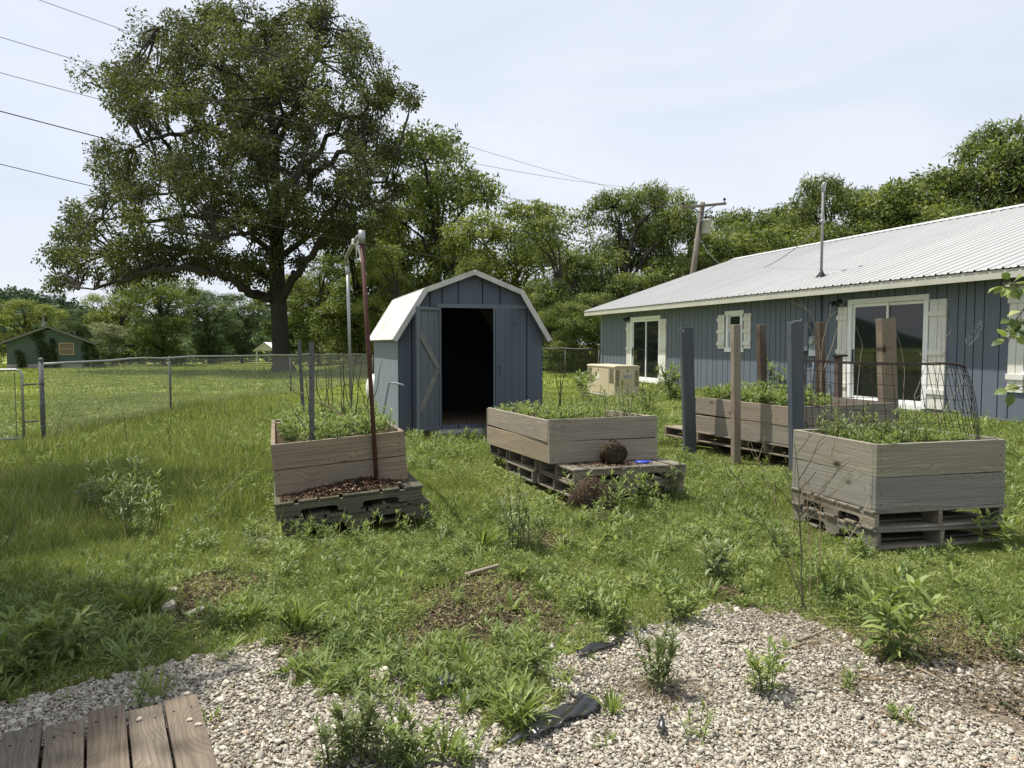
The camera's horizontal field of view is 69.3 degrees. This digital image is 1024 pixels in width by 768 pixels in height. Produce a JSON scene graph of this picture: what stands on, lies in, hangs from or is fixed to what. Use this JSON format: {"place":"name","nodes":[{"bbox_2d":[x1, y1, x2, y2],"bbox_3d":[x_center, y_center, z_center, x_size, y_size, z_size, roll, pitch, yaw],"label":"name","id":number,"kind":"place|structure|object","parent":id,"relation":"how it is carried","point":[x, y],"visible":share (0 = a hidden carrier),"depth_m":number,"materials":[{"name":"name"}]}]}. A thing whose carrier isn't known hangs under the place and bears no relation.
{"place":"outdoors","nodes":[
{"label":"outdoors","id":0,"kind":"place"},
{"bbox_2d":[0,358,373,421],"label":"field grass","id":1,"kind":"structure","parent":0,"point":[33,377],"depth_m":30.27,"materials":[{"name":"green plant"}]},
{"bbox_2d":[0,346,1023,767],"bbox_3d":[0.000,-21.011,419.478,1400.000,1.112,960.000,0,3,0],"label":"ground","id":2,"kind":"structure","parent":0,"point":[378,524],"depth_m":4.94,"materials":[{"name":"green plant"}]},
{"bbox_2d":[0,617,53,681],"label":"weed","id":3,"kind":"object","parent":2,"relation":"on","point":[22,645],"visible":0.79,"depth_m":3.54,"materials":[{"name":"green plant"}]},
{"bbox_2d":[0,298,69,347],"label":"tree","id":4,"kind":"object","parent":2,"relation":"on","point":[44,314],"visible":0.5,"depth_m":73.53,"materials":[{"name":"green plant"}]},
{"bbox_2d":[0,593,70,663],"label":"weed","id":5,"kind":"object","parent":2,"relation":"on","point":[47,621],"visible":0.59,"depth_m":3.63,"materials":[{"name":"green plant"}]},
{"bbox_2d":[0,319,95,368],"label":"green house","id":6,"kind":"structure","parent":2,"relation":"on","point":[68,347],"depth_m":59.86,"materials":[{"name":"green wood"}]},
{"bbox_2d":[49,308,98,356],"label":"tree","id":7,"kind":"object","parent":2,"relation":"on","point":[77,324],"visible":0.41,"depth_m":87.14,"materials":[{"name":"green plant"}]},
{"bbox_2d":[37,591,111,659],"bbox_3d":[-2.232,1.262,3.816,0.368,0.367,0.272,-3,4,-43],"label":"weed","id":8,"kind":"object","parent":2,"relation":"on","point":[76,615],"visible":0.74,"depth_m":3.81,"materials":[{"name":"green plant"}]},
{"bbox_2d":[88,322,135,365],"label":"bush","id":9,"kind":"object","parent":2,"relation":"on","point":[115,339],"visible":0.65,"depth_m":67.76,"materials":[{"name":"green plant"}]},
{"bbox_2d":[79,281,150,364],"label":"tree","id":10,"kind":"object","parent":2,"relation":"on","point":[105,315],"visible":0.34,"depth_m":79.42,"materials":[{"name":"green plant"}]},
{"bbox_2d":[84,450,145,520],"bbox_3d":[-3.401,0.911,6.509,0.532,0.688,0.488,0,3,0],"label":"weed","id":11,"kind":"object","parent":2,"relation":"on","point":[136,462],"visible":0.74,"depth_m":6.45,"materials":[{"name":"green plant"}]},
{"bbox_2d":[107,469,155,535],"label":"weed","id":12,"kind":"object","parent":2,"relation":"on","point":[121,492],"visible":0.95,"depth_m":6.01,"materials":[{"name":"green plant"}]},
{"bbox_2d":[99,583,185,618],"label":"weed","id":13,"kind":"object","parent":2,"relation":"on","point":[129,605],"visible":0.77,"depth_m":4.30,"materials":[{"name":"green plant"}]},
{"bbox_2d":[109,274,202,364],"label":"tree","id":14,"kind":"object","parent":2,"relation":"on","point":[152,336],"visible":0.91,"depth_m":71.00,"materials":[{"name":"green plant"}]},
{"bbox_2d":[38,353,367,439],"bbox_3d":[-7.428,-0.173,23.254,0.630,1.741,22.641,0,3,2],"label":"chain link fence","id":15,"kind":"object","parent":2,"relation":"on","point":[42,397],"visible":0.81,"depth_m":16.51,"materials":[{"name":"metal"}]},
{"bbox_2d":[173,290,243,363],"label":"tree","id":16,"kind":"object","parent":2,"relation":"on","point":[206,342],"visible":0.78,"depth_m":82.69,"materials":[{"name":"green plant"}]},
{"bbox_2d":[30,0,426,372],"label":"oak tree","id":17,"kind":"object","parent":2,"relation":"on","point":[282,58],"visible":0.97,"depth_m":45.91,"materials":[{"name":"green plant"}]},
{"bbox_2d":[203,292,270,362],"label":"tree","id":18,"kind":"object","parent":2,"relation":"on","point":[243,343],"visible":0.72,"depth_m":89.41,"materials":[{"name":"green plant"}]},
{"bbox_2d":[242,273,327,364],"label":"tree","id":19,"kind":"object","parent":2,"relation":"on","point":[293,325],"visible":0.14,"depth_m":75.17,"materials":[{"name":"green plant"}]},
{"bbox_2d":[265,590,332,632],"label":"weed","id":20,"kind":"object","parent":2,"relation":"on","point":[296,614],"visible":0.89,"depth_m":4.06,"materials":[{"name":"green plant"}]},
{"bbox_2d":[285,253,357,365],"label":"tree","id":21,"kind":"object","parent":2,"relation":"on","point":[331,273],"visible":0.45,"depth_m":69.37,"materials":[{"name":"green plant"}]},
{"bbox_2d":[297,216,414,366],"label":"tree","id":22,"kind":"object","parent":2,"relation":"on","point":[328,313],"visible":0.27,"depth_m":59.86,"materials":[{"name":"green plant"}]},
{"bbox_2d":[281,489,430,538],"bbox_3d":[-1.462,1.113,6.748,1.241,0.147,1.056,-6,5,-18],"label":"pallet","id":23,"kind":"object","parent":2,"relation":"on","point":[388,513],"visible":0.45,"depth_m":6.30,"materials":[{"name":"grey wood"}]},
{"bbox_2d":[274,472,422,521],"bbox_3d":[-1.519,0.978,6.755,1.246,0.149,1.051,-5,5,-18],"label":"pallet","id":24,"kind":"object","parent":23,"relation":"on","point":[291,508],"visible":0.52,"depth_m":6.28,"materials":[{"name":"grey wood"}]},
{"bbox_2d":[279,475,410,501],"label":"mulch","id":25,"kind":"object","parent":24,"relation":"on","point":[342,487],"visible":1,"depth_m":6.40,"materials":[{"name":"brown wood"}]},
{"bbox_2d":[360,243,378,484],"bbox_3d":[-1.263,-0.174,6.561,0.160,2.146,0.038,1,3,18],"label":"rusty pole","id":26,"kind":"object","parent":25,"relation":"on","point":[368,351],"visible":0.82,"depth_m":6.55,"materials":[{"name":"metal"}]},
{"bbox_2d":[350,243,418,351],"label":"tree","id":27,"kind":"object","parent":2,"relation":"on","point":[396,285],"visible":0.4,"depth_m":41.63,"materials":[{"name":"green plant"}]},
{"bbox_2d":[366,119,510,321],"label":"tree","id":28,"kind":"object","parent":2,"relation":"on","point":[426,195],"visible":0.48,"depth_m":56.67,"materials":[{"name":"green plant"}]},
{"bbox_2d":[370,270,551,436],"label":"garden shed","id":29,"kind":"structure","parent":2,"relation":"on","point":[457,353],"depth_m":13.11,"materials":[{"name":"blue wood"}]},
{"bbox_2d":[416,306,441,431],"bbox_3d":[-1.403,-0.254,12.482,0.068,2.075,0.678,2,4,29],"label":"door","id":30,"kind":"structure","parent":29,"relation":"in","point":[428,319],"depth_m":12.46,"materials":[{"name":"blue wood"}]},
{"bbox_2d":[493,308,515,407],"bbox_3d":[-0.108,-0.276,12.898,0.099,2.075,0.678,2,4,29],"label":"door","id":31,"kind":"structure","parent":29,"relation":"in","point":[504,322],"depth_m":12.83,"materials":[{"name":"blue wood"}]},
{"bbox_2d":[430,237,508,279],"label":"tree","id":32,"kind":"object","parent":2,"relation":"on","point":[468,266],"visible":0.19,"depth_m":43.15,"materials":[{"name":"green plant"}]},
{"bbox_2d":[0,391,1023,752],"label":"clover","id":33,"kind":"object","parent":2,"relation":"on","point":[454,559],"visible":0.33,"depth_m":5.07,"materials":[{"name":"green plant"}]},
{"bbox_2d":[492,479,531,548],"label":"weed","id":34,"kind":"object","parent":2,"relation":"on","point":[513,527],"visible":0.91,"depth_m":5.76,"materials":[{"name":"green plant"}]},
{"bbox_2d":[475,672,554,730],"bbox_3d":[0.009,1.324,3.154,0.315,0.218,0.335,-2,4,-35],"label":"weed","id":35,"kind":"object","parent":2,"relation":"on","point":[529,704],"visible":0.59,"depth_m":3.12,"materials":[{"name":"green plant"}]},
{"bbox_2d":[434,195,597,309],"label":"tree","id":36,"kind":"object","parent":2,"relation":"on","point":[492,235],"visible":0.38,"depth_m":44.23,"materials":[{"name":"green plant"}]},
{"bbox_2d":[506,460,554,482],"bbox_3d":[0.666,1.012,8.855,1.233,0.149,1.054,-1,1,-17],"label":"pallet","id":37,"kind":"object","parent":2,"relation":"on","point":[531,475],"visible":0.16,"depth_m":8.66,"materials":[{"name":"grey wood"}]},
{"bbox_2d":[490,445,508,459],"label":"pallet","id":38,"kind":"object","parent":37,"relation":"on","point":[502,453],"visible":0.16,"depth_m":9.54,"materials":[{"name":"grey wood"}]},
{"bbox_2d":[487,406,656,463],"bbox_3d":[0.608,0.559,8.902,1.238,0.480,2.458,-1,1,-17],"label":"raised bed","id":39,"kind":"object","parent":38,"relation":"on","point":[557,441],"visible":0.91,"depth_m":7.82,"materials":[{"name":"grey wood"}]},
{"bbox_2d":[495,398,605,419],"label":"bed weeds","id":40,"kind":"object","parent":39,"relation":"on","point":[547,412],"visible":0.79,"depth_m":8.25,"materials":[{"name":"green plant"}]},
{"bbox_2d":[511,214,603,369],"bbox_3d":[2.653,-4.739,40.068,5.562,8.460,6.320,-1,3,-17],"label":"tree","id":41,"kind":"object","parent":2,"relation":"on","point":[560,282],"visible":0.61,"depth_m":39.82,"materials":[{"name":"green plant"}]},
{"bbox_2d":[537,300,600,373],"bbox_3d":[2.533,-2.086,34.749,2.906,3.782,3.784,-1,3,-22],"label":"bush","id":42,"kind":"object","parent":2,"relation":"on","point":[575,322],"visible":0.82,"depth_m":34.44,"materials":[{"name":"green plant"}]},
{"bbox_2d":[561,291,616,370],"bbox_3d":[4.231,-2.343,36.130,3.274,4.260,4.262,-1,3,-16],"label":"bush","id":43,"kind":"object","parent":2,"relation":"on","point":[596,336],"visible":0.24,"depth_m":35.27,"materials":[{"name":"green plant"}]},
{"bbox_2d":[156,510,1023,715],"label":"thatch","id":44,"kind":"object","parent":2,"relation":"on","point":[441,621],"visible":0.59,"depth_m":4.22,"materials":[{"name":"brown plant"}]},
{"bbox_2d":[565,473,618,514],"bbox_3d":[0.770,1.046,7.152,0.544,0.390,0.599,0,3,0],"label":"root ball","id":45,"kind":"object","parent":2,"relation":"on","point":[581,493],"visible":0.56,"depth_m":6.99,"materials":[{"name":"soil"}]},
{"bbox_2d":[571,568,617,616],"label":"weed","id":46,"kind":"object","parent":2,"relation":"on","point":[581,596],"visible":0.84,"depth_m":4.39,"materials":[{"name":"green plant"}]},
{"bbox_2d":[538,470,683,496],"bbox_3d":[1.015,1.026,7.843,1.230,0.148,1.055,-1,1,-17],"label":"pallet","id":47,"kind":"object","parent":2,"relation":"on","point":[559,485],"visible":0.35,"depth_m":7.50,"materials":[{"name":"grey wood"}]},
{"bbox_2d":[539,457,686,483],"bbox_3d":[1.031,0.883,7.832,1.234,0.148,1.049,-1,1,-17],"label":"pallet","id":48,"kind":"object","parent":47,"relation":"on","point":[660,465],"visible":0.64,"depth_m":7.43,"materials":[{"name":"grey wood"}]},
{"bbox_2d":[587,364,639,396],"bbox_3d":[2.851,-0.054,21.026,0.860,0.990,1.980,-1,3,-17],"label":"standby generator","id":49,"kind":"object","parent":2,"relation":"on","point":[619,373],"visible":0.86,"depth_m":20.22,"materials":[{"name":"metal"}]},
{"bbox_2d":[587,576,641,632],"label":"weed","id":50,"kind":"object","parent":2,"relation":"on","point":[617,610],"visible":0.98,"depth_m":4.12,"materials":[{"name":"green plant"}]},
{"bbox_2d":[591,269,672,303],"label":"bush","id":51,"kind":"object","parent":2,"relation":"on","point":[630,281],"visible":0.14,"depth_m":41.23,"materials":[{"name":"green plant"}]},
{"bbox_2d":[571,178,707,309],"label":"tree","id":52,"kind":"object","parent":2,"relation":"on","point":[619,256],"visible":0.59,"depth_m":45.39,"materials":[{"name":"green plant"}]},
{"bbox_2d":[623,183,702,281],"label":"tree","id":53,"kind":"object","parent":2,"relation":"on","point":[660,247],"visible":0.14,"depth_m":47.15,"materials":[{"name":"green plant"}]},
{"bbox_2d":[634,253,728,290],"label":"bush","id":54,"kind":"object","parent":2,"relation":"on","point":[676,267],"visible":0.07,"depth_m":43.25,"materials":[{"name":"green plant"}]},
{"bbox_2d":[679,327,696,453],"bbox_3d":[2.515,0.125,10.563,0.175,1.862,0.109,-3,3,-10],"label":"timber post","id":55,"kind":"object","parent":2,"relation":"on","point":[687,386],"visible":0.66,"depth_m":10.53,"materials":[{"name":"blue paint"}]},
{"bbox_2d":[681,198,725,273],"bbox_3d":[10.132,-5.087,39.571,2.584,9.669,0.692,0,3,4],"label":"utility pole","id":56,"kind":"object","parent":2,"relation":"on","point":[703,226],"visible":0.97,"depth_m":39.45,"materials":[{"name":"grey wood"}]},
{"bbox_2d":[664,425,762,446],"bbox_3d":[3.567,0.743,11.196,1.912,0.153,1.637,-1,3,-24],"label":"pallet","id":57,"kind":"object","parent":2,"relation":"on","point":[675,430],"visible":0.14,"depth_m":10.85,"materials":[{"name":"grey wood"}]},
{"bbox_2d":[695,394,897,444],"bbox_3d":[3.919,0.464,10.412,1.850,0.512,1.969,-1,3,-24],"label":"raised bed","id":58,"kind":"object","parent":57,"relation":"on","point":[713,415],"visible":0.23,"depth_m":9.77,"materials":[{"name":"brown wood"}]},
{"bbox_2d":[699,379,828,405],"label":"bed weeds","id":59,"kind":"object","parent":58,"relation":"on","point":[749,395],"visible":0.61,"depth_m":10.55,"materials":[{"name":"green plant"}]},
{"bbox_2d":[693,536,735,579],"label":"weed","id":60,"kind":"object","parent":2,"relation":"on","point":[721,559],"visible":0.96,"depth_m":5.03,"materials":[{"name":"green plant"}]},
{"bbox_2d":[677,205,784,258],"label":"tree","id":61,"kind":"object","parent":2,"relation":"on","point":[721,220],"visible":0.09,"depth_m":51.27,"materials":[{"name":"green plant"}]},
{"bbox_2d":[731,324,740,464],"bbox_3d":[2.943,0.166,9.744,0.100,1.892,0.090,-2,3,-15],"label":"timber post","id":62,"kind":"object","parent":2,"relation":"on","point":[736,393],"visible":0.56,"depth_m":9.71,"materials":[{"name":"brown wood"}]},
{"bbox_2d":[681,224,806,270],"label":"bush","id":63,"kind":"object","parent":2,"relation":"on","point":[724,251],"visible":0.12,"depth_m":44.37,"materials":[{"name":"green plant"}]},
{"bbox_2d":[721,201,820,255],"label":"tree","id":64,"kind":"object","parent":2,"relation":"on","point":[765,217],"visible":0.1,"depth_m":48.92,"materials":[{"name":"green plant"}]},
{"bbox_2d":[787,319,804,471],"bbox_3d":[3.365,0.174,8.768,0.170,1.886,0.101,-3,3,-12],"label":"timber post","id":65,"kind":"object","parent":2,"relation":"on","point":[795,365],"visible":0.66,"depth_m":8.72,"materials":[{"name":"blue paint"}]},
{"bbox_2d":[584,204,1023,422],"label":"blue house","id":66,"kind":"structure","parent":2,"relation":"on","point":[924,284],"depth_m":17.26,"materials":[{"name":"blue wood"}]},
{"bbox_2d":[630,315,660,383],"bbox_3d":[4.672,-1.211,25.937,0.097,2.305,2.220,-1,3,-17],"label":"sliding door","id":67,"kind":"structure","parent":66,"relation":"in","point":[644,334],"depth_m":25.92,"materials":[{"name":"clear glass"}]},
{"bbox_2d":[847,294,929,409],"bbox_3d":[7.896,-0.673,15.640,0.097,2.315,2.170,-1,3,-17],"label":"sliding door","id":68,"kind":"structure","parent":66,"relation":"in","point":[912,318],"depth_m":15.38,"materials":[{"name":"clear glass"}]},
{"bbox_2d":[774,171,859,247],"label":"tree","id":69,"kind":"object","parent":2,"relation":"on","point":[838,191],"visible":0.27,"depth_m":46.20,"materials":[{"name":"green plant"}]},
{"bbox_2d":[755,218,885,252],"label":"bush","id":70,"kind":"object","parent":2,"relation":"on","point":[836,232],"visible":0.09,"depth_m":42.79,"materials":[{"name":"green plant"}]},
{"bbox_2d":[811,555,859,597],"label":"weed","id":71,"kind":"object","parent":2,"relation":"on","point":[822,573],"visible":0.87,"depth_m":4.66,"materials":[{"name":"green plant"}]},
{"bbox_2d":[875,318,898,425],"bbox_3d":[5.048,-0.075,9.961,0.209,1.615,0.140,-4,3,-8],"label":"timber post","id":72,"kind":"object","parent":2,"relation":"on","point":[886,342],"visible":0.62,"depth_m":9.89,"materials":[{"name":"brown wood"}]},
{"bbox_2d":[792,504,1004,549],"bbox_3d":[3.248,1.172,6.313,1.233,0.154,1.078,0,3,-14],"label":"pallet","id":73,"kind":"object","parent":2,"relation":"on","point":[931,536],"visible":0.47,"depth_m":5.93,"materials":[{"name":"grey wood"}]},
{"bbox_2d":[790,486,1006,529],"bbox_3d":[3.237,1.019,6.311,1.235,0.155,1.080,-1,3,-13],"label":"pallet","id":74,"kind":"object","parent":73,"relation":"on","point":[930,517],"visible":0.54,"depth_m":5.93,"materials":[{"name":"grey wood"}]},
{"bbox_2d":[792,427,1005,510],"bbox_3d":[3.240,0.684,6.304,1.208,0.525,1.066,-1,3,-13],"label":"raised bed","id":75,"kind":"object","parent":74,"relation":"on","point":[918,474],"visible":0.88,"depth_m":5.83,"materials":[{"name":"grey wood"}]},
{"bbox_2d":[814,400,922,442],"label":"bed weeds","id":76,"kind":"object","parent":75,"relation":"on","point":[840,424],"visible":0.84,"depth_m":6.29,"materials":[{"name":"green plant"}]},
{"bbox_2d":[803,359,979,439],"bbox_3d":[3.257,0.134,6.458,1.434,0.689,0.376,2,4,34],"label":"wire cage","id":77,"kind":"object","parent":75,"relation":"on","point":[892,374],"visible":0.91,"depth_m":6.41,"materials":[{"name":"grey metal"}]},
{"bbox_2d":[812,420,982,443],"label":"bed weeds","id":78,"kind":"object","parent":75,"relation":"on","point":[932,434],"visible":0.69,"depth_m":6.11,"materials":[{"name":"green plant"}]},
{"bbox_2d":[856,573,949,663],"bbox_3d":[1.969,1.207,3.792,0.446,0.447,0.413,0,3,0],"label":"weed","id":79,"kind":"object","parent":2,"relation":"on","point":[890,610],"visible":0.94,"depth_m":3.74,"materials":[{"name":"green plant"}]},
{"bbox_2d":[842,197,985,229],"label":"bush","id":80,"kind":"object","parent":2,"relation":"on","point":[932,214],"visible":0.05,"depth_m":42.20,"materials":[{"name":"green plant"}]},
{"bbox_2d":[837,163,1006,230],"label":"tree","id":81,"kind":"object","parent":2,"relation":"on","point":[860,212],"visible":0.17,"depth_m":45.60,"materials":[{"name":"green plant"}]},
{"bbox_2d":[858,134,1023,228],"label":"tree","id":82,"kind":"object","parent":2,"relation":"on","point":[1010,157],"visible":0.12,"depth_m":44.96,"materials":[{"name":"green plant"}]},
{"bbox_2d":[941,114,1023,211],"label":"tree","id":83,"kind":"object","parent":2,"relation":"on","point":[995,132],"visible":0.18,"depth_m":46.37,"materials":[{"name":"green plant"}]},
{"bbox_2d":[969,507,1023,552],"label":"weed","id":84,"kind":"object","parent":2,"relation":"on","point":[1002,530],"visible":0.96,"depth_m":5.74,"materials":[{"name":"green plant"}]},
{"bbox_2d":[988,272,1023,406],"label":"sapling","id":85,"kind":"object","parent":2,"relation":"on","point":[1015,324],"visible":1,"depth_m":3.59,"materials":[{"name":"green plant"}]},
{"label":"pallet","id":86,"kind":"object","parent":2,"relation":"on","visible":0},
{"bbox_2d":[271,412,407,495],"bbox_3d":[-1.844,0.642,7.584,1.159,0.459,2.205,-5,5,-18],"label":"raised bed","id":87,"kind":"object","parent":86,"relation":"on","point":[299,466],"visible":0.81,"depth_m":6.53,"materials":[{"name":"brown wood"}]},
{"bbox_2d":[277,399,396,444],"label":"bed weeds","id":88,"kind":"object","parent":87,"relation":"on","point":[362,419],"visible":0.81,"depth_m":6.96,"materials":[{"name":"green plant"}]},
{"bbox_2d":[345,230,364,403],"bbox_3d":[-1.617,-0.540,7.599,0.075,1.847,2.216,-1,3,-16],"label":"bent conduit","id":89,"kind":"object","parent":87,"relation":"on","point":[360,237],"visible":0.94,"depth_m":8.58,"materials":[{"name":"metal"}]},
{"bbox_2d":[0,601,1023,767],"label":"gravel path","id":90,"kind":"structure","parent":0,"point":[1017,727],"depth_m":3.26,"materials":[{"name":"grey gravel"}]},
{"bbox_2d":[0,694,217,767],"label":"boardwalk","id":91,"kind":"structure","parent":90,"relation":"on","point":[110,741],"depth_m":2.80,"materials":[{"name":"brown wood"}]},
{"bbox_2d":[307,705,360,767],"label":"weed","id":92,"kind":"object","parent":90,"relation":"on","point":[324,734],"visible":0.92,"depth_m":2.79,"materials":[{"name":"green plant"}]},
{"bbox_2d":[327,680,387,764],"bbox_3d":[-0.597,1.301,2.850,0.243,0.311,0.234,0,3,0],"label":"weed","id":93,"kind":"object","parent":90,"relation":"on","point":[360,730],"visible":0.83,"depth_m":2.82,"materials":[{"name":"green plant"}]},
{"bbox_2d":[361,696,411,767],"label":"weed","id":94,"kind":"object","parent":90,"relation":"on","point":[377,730],"visible":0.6,"depth_m":2.82,"materials":[{"name":"green plant"}]},
{"bbox_2d":[379,728,420,767],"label":"weed","id":95,"kind":"object","parent":90,"relation":"on","point":[399,762],"visible":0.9,"depth_m":2.74,"materials":[{"name":"green plant"}]},
{"bbox_2d":[378,706,445,767],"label":"weed","id":96,"kind":"object","parent":90,"relation":"on","point":[395,730],"visible":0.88,"depth_m":2.80,"materials":[{"name":"green plant"}]},
{"bbox_2d":[445,728,485,767],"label":"weed","id":97,"kind":"object","parent":90,"relation":"on","point":[463,745],"visible":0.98,"depth_m":2.80,"materials":[{"name":"green plant"}]},
{"bbox_2d":[503,692,600,743],"bbox_3d":[0.172,1.400,3.097,0.562,0.034,0.156,-3,4,-43],"label":"plastic sheet","id":98,"kind":"object","parent":90,"relation":"on","point":[576,709],"visible":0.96,"depth_m":3.12,"materials":[{"name":"black plastic"}]},
{"bbox_2d":[625,618,681,692],"bbox_3d":[0.663,1.249,3.416,0.262,0.352,0.284,0,3,0],"label":"weed","id":99,"kind":"object","parent":90,"relation":"on","point":[660,644],"visible":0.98,"depth_m":3.38,"materials":[{"name":"green plant"}]},
{"bbox_2d":[648,568,706,623],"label":"weed","id":100,"kind":"object","parent":90,"relation":"on","point":[685,611],"visible":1,"depth_m":4.24,"materials":[{"name":"green plant"}]},
{"bbox_2d":[739,633,796,693],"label":"weed","id":101,"kind":"object","parent":90,"relation":"on","point":[755,663],"visible":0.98,"depth_m":3.38,"materials":[{"name":"green plant"}]},
{"bbox_2d":[0,0,1023,344],"label":"sky","id":102,"kind":"structure","parent":0,"point":[736,101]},
{"bbox_2d":[118,597,1023,767],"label":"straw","id":103,"kind":"object","parent":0,"point":[680,693],"visible":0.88,"depth_m":3.46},
{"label":"hill","id":104,"kind":"structure","parent":0,"visible":0},
{"bbox_2d":[0,284,304,339],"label":"hillside forest","id":105,"kind":"object","parent":104,"relation":"on","point":[20,294],"visible":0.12,"depth_m":282.75,"materials":[{"name":"green plant"}]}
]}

